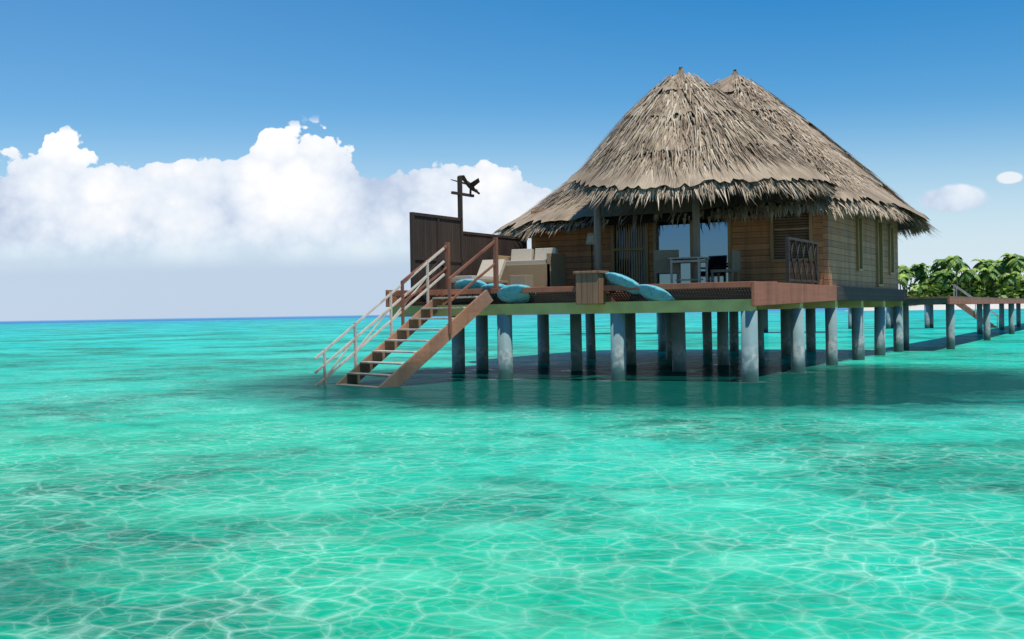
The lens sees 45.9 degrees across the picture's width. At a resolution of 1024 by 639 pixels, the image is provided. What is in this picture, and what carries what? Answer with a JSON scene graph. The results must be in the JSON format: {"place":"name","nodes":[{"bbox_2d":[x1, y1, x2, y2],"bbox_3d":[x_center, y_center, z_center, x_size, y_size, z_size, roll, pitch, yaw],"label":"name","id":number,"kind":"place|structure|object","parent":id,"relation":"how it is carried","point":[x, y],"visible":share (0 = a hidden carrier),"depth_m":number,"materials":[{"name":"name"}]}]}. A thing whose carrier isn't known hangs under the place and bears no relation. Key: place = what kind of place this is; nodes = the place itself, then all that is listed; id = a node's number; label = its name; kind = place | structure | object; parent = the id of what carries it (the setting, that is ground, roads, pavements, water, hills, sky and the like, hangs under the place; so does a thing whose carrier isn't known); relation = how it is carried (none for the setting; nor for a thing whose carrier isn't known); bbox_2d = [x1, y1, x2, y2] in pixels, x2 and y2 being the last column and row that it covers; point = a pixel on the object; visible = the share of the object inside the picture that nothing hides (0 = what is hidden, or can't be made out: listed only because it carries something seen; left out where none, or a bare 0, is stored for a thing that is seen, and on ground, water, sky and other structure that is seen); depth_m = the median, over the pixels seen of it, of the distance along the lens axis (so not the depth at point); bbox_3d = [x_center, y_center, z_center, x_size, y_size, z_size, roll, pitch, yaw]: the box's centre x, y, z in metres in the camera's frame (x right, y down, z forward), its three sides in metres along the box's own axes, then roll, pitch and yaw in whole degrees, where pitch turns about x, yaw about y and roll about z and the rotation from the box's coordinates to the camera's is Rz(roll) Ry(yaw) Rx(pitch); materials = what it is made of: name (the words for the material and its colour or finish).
{"place":"outdoors","nodes":[
{"label":"outdoors","id":0,"kind":"place"},
{"bbox_2d":[314,248,444,384],"bbox_3d":[-2.909,0.040,27.063,0.063,3.369,3.443,-1,1,52],"label":"stair railing","id":1,"kind":"object","parent":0,"point":[382,315],"visible":0.91,"depth_m":26.93,"materials":[{"name":"brown wood"}]},
{"bbox_2d":[401,237,498,333],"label":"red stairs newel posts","id":2,"kind":"object","parent":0,"point":[446,269],"visible":0.97,"depth_m":26.75,"materials":[{"name":"brown wood"}]},
{"bbox_2d":[0,308,1023,638],"bbox_3d":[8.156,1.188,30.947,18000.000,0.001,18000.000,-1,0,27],"label":"sea water","id":3,"kind":"structure","parent":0,"point":[204,478],"depth_m":10.42,"materials":[{"name":"teal liquid"}]},
{"bbox_2d":[334,290,492,387],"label":"stair treads","id":4,"kind":"object","parent":3,"relation":"on","point":[426,352],"visible":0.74,"depth_m":26.32,"materials":[{"name":"brown wood"}]},
{"bbox_2d":[452,307,903,382],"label":"support posts","id":5,"kind":"object","parent":3,"relation":"on","point":[671,336],"visible":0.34,"depth_m":31.68,"materials":[{"name":"concrete"}]},
{"bbox_2d":[386,281,906,306],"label":"deck fascias","id":6,"kind":"object","parent":5,"relation":"on","point":[770,293],"visible":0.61,"depth_m":27.16,"materials":[{"name":"brown wood"}]},
{"bbox_2d":[409,176,527,289],"bbox_3d":[-1.001,-2.218,31.947,0.115,3.000,6.195,-1,0,27],"label":"privacy fence","id":7,"kind":"object","parent":6,"relation":"on","point":[431,235],"visible":0.45,"depth_m":30.83,"materials":[{"name":"brown wood"}]},
{"bbox_2d":[451,175,479,193],"bbox_3d":[-1.037,-3.518,31.690,0.903,0.472,0.771,-1,0,-34],"label":"carved sea bird ornament","id":8,"kind":"object","parent":7,"relation":"on","point":[471,185],"visible":1,"depth_m":31.71,"materials":[{"name":"black wood"}]},
{"bbox_2d":[451,259,507,288],"bbox_3d":[-0.855,-1.131,30.699,0.720,0.836,1.900,-1,0,27],"label":"sun lounger","id":9,"kind":"object","parent":6,"relation":"on","point":[487,278],"visible":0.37,"depth_m":31.14,"materials":[{"name":"fabric"}]},
{"bbox_2d":[497,284,535,303],"bbox_3d":[0.100,-0.567,26.997,0.834,0.423,0.749,-1,0,27],"label":"teal cushion","id":10,"kind":"object","parent":6,"relation":"on","point":[511,294],"visible":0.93,"depth_m":26.82,"materials":[{"name":"teal fabric"}]},
{"bbox_2d":[498,248,565,286],"bbox_3d":[0.470,-1.329,32.383,1.720,1.170,0.965,-1,0,27],"label":"sofa","id":11,"kind":"object","parent":6,"relation":"on","point":[545,267],"visible":0.71,"depth_m":31.99,"materials":[{"name":"beige fabric"}]},
{"bbox_2d":[396,287,750,305],"bbox_3d":[1.413,-0.499,27.166,8.488,0.376,1.761,-1,0,27],"label":"deck edge","id":12,"kind":"object","parent":6,"relation":"on","point":[695,294],"visible":0.41,"depth_m":26.40,"materials":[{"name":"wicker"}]},
{"bbox_2d":[454,279,485,295],"bbox_3d":[-0.917,-0.736,27.863,0.844,0.399,0.732,-1,0,27],"label":"teal cushion","id":13,"kind":"object","parent":12,"relation":"on","point":[463,283],"visible":0.45,"depth_m":27.59,"materials":[{"name":"teal fabric"}]},
{"bbox_2d":[480,283,505,298],"bbox_3d":[-0.318,-0.643,27.496,0.844,0.364,0.755,-1,0,27],"label":"teal cushion","id":14,"kind":"object","parent":12,"relation":"on","point":[491,286],"visible":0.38,"depth_m":27.20,"materials":[{"name":"teal fabric"}]},
{"bbox_2d":[604,272,640,294],"bbox_3d":[2.404,-0.758,25.796,0.920,0.508,0.727,-1,0,27],"label":"teal cushion","id":15,"kind":"object","parent":12,"relation":"on","point":[612,278],"visible":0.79,"depth_m":25.55,"materials":[{"name":"teal fabric"}]},
{"bbox_2d":[586,233,593,270],"bbox_3d":[2.227,-1.590,33.599,0.340,1.620,0.331,-1,0,27],"label":"porch standing lamp","id":16,"kind":"object","parent":6,"relation":"on","point":[590,239],"visible":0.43,"depth_m":33.49,"materials":[{"name":"grey wood"}]},
{"bbox_2d":[573,270,608,303],"bbox_3d":[1.700,-0.682,25.915,0.620,0.710,0.540,-1,0,27],"label":"wooden box","id":17,"kind":"object","parent":6,"relation":"on","point":[589,286],"visible":0.89,"depth_m":25.72,"materials":[{"name":"brown wood"}]},
{"bbox_2d":[594,193,700,282],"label":"porch posts","id":18,"kind":"object","parent":6,"relation":"on","point":[598,234],"visible":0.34,"depth_m":30.45,"materials":[{"name":"brown wood"}]},
{"bbox_2d":[638,284,674,300],"bbox_3d":[3.029,-0.526,25.474,0.873,0.435,0.742,-1,0,27],"label":"teal cushion","id":19,"kind":"object","parent":6,"relation":"on","point":[651,292],"visible":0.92,"depth_m":25.21,"materials":[{"name":"teal fabric"}]},
{"bbox_2d":[653,250,679,283],"bbox_3d":[3.976,-1.285,31.079,0.680,0.980,0.668,-1,0,7],"label":"chair","id":20,"kind":"object","parent":6,"relation":"on","point":[661,264],"visible":0.81,"depth_m":30.79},
{"bbox_2d":[531,196,823,285],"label":"hut walls","id":21,"kind":"structure","parent":6,"relation":"on","point":[751,241],"depth_m":31.98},
{"bbox_2d":[559,67,842,208],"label":"thatched roof","id":22,"kind":"structure","parent":21,"relation":"on","point":[681,133],"depth_m":29.47,"materials":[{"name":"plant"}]},
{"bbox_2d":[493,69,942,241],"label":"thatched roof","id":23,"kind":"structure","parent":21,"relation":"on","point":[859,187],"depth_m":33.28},
{"bbox_2d":[610,203,894,286],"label":"windows","id":24,"kind":"structure","parent":21,"relation":"on","point":[629,253],"depth_m":32.85,"materials":[{"name":"brown"}]},
{"bbox_2d":[668,257,709,282],"bbox_3d":[4.463,-1.179,30.412,0.860,0.760,0.720,-1,0,27],"label":"table","id":25,"kind":"object","parent":6,"relation":"on","point":[680,260],"visible":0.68,"depth_m":30.29,"materials":[{"name":"grey wood"}]},
{"bbox_2d":[710,250,740,281],"bbox_3d":[5.437,-1.282,30.748,0.620,0.930,0.560,-1,0,27],"label":"chair","id":26,"kind":"object","parent":6,"relation":"on","point":[736,265],"visible":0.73,"depth_m":30.57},
{"bbox_2d":[785,237,818,284],"bbox_3d":[6.806,-1.350,28.288,0.082,1.050,2.780,-1,0,27],"label":"railing","id":27,"kind":"object","parent":6,"relation":"on","point":[788,254],"visible":0.96,"depth_m":28.06,"materials":[{"name":"grey wood"}]},
{"bbox_2d":[392,299,902,316],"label":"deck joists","id":28,"kind":"object","parent":5,"relation":"on","point":[729,305],"visible":0.47,"depth_m":26.32,"materials":[{"name":"wood"}]},
{"bbox_2d":[656,305,933,333],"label":"neighbour piles","id":29,"kind":"object","parent":3,"relation":"on","point":[928,316],"visible":0.09,"depth_m":81.13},
{"bbox_2d":[903,299,1020,348],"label":"walkway supports","id":30,"kind":"object","parent":3,"relation":"on","point":[983,321],"visible":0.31,"depth_m":50.87,"materials":[{"name":"concrete"}]},
{"bbox_2d":[906,296,1023,304],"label":"walkway","id":31,"kind":"structure","parent":30,"relation":"on","point":[967,300],"depth_m":46.06,"materials":[{"name":"brown wood"}]},
{"bbox_2d":[0,0,1023,320],"label":"sky","id":32,"kind":"structure","parent":0,"point":[159,159],"materials":[{"name":"blue"}]},
{"bbox_2d":[510,275,532,286],"bbox_3d":[0.249,-0.933,30.974,0.450,0.400,0.450,-1,0,27],"label":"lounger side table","id":33,"kind":"object","parent":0,"point":[527,280],"visible":0.56,"depth_m":30.80,"materials":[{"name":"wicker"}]},
{"bbox_2d":[823,198,897,288],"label":"wall","id":34,"kind":"structure","parent":0,"point":[839,253],"depth_m":33.53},
{"bbox_2d":[837,286,902,289],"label":"deck boards","id":35,"kind":"object","parent":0,"point":[870,288],"visible":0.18,"depth_m":35.13,"materials":[{"name":"brown wood"}]},
{"bbox_2d":[847,304,1023,310],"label":"beach","id":36,"kind":"structure","parent":0,"point":[943,307],"depth_m":424.63,"materials":[{"name":"white sand"}]},
{"bbox_2d":[898,253,1023,298],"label":"trees","id":37,"kind":"object","parent":36,"relation":"on","point":[935,285],"visible":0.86,"depth_m":439.45,"materials":[{"name":"green plant"}]},
{"bbox_2d":[952,284,998,327],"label":"staircase","id":38,"kind":"structure","parent":0,"point":[969,310],"depth_m":78.80,"materials":[{"name":"brown wood"}]}
]}

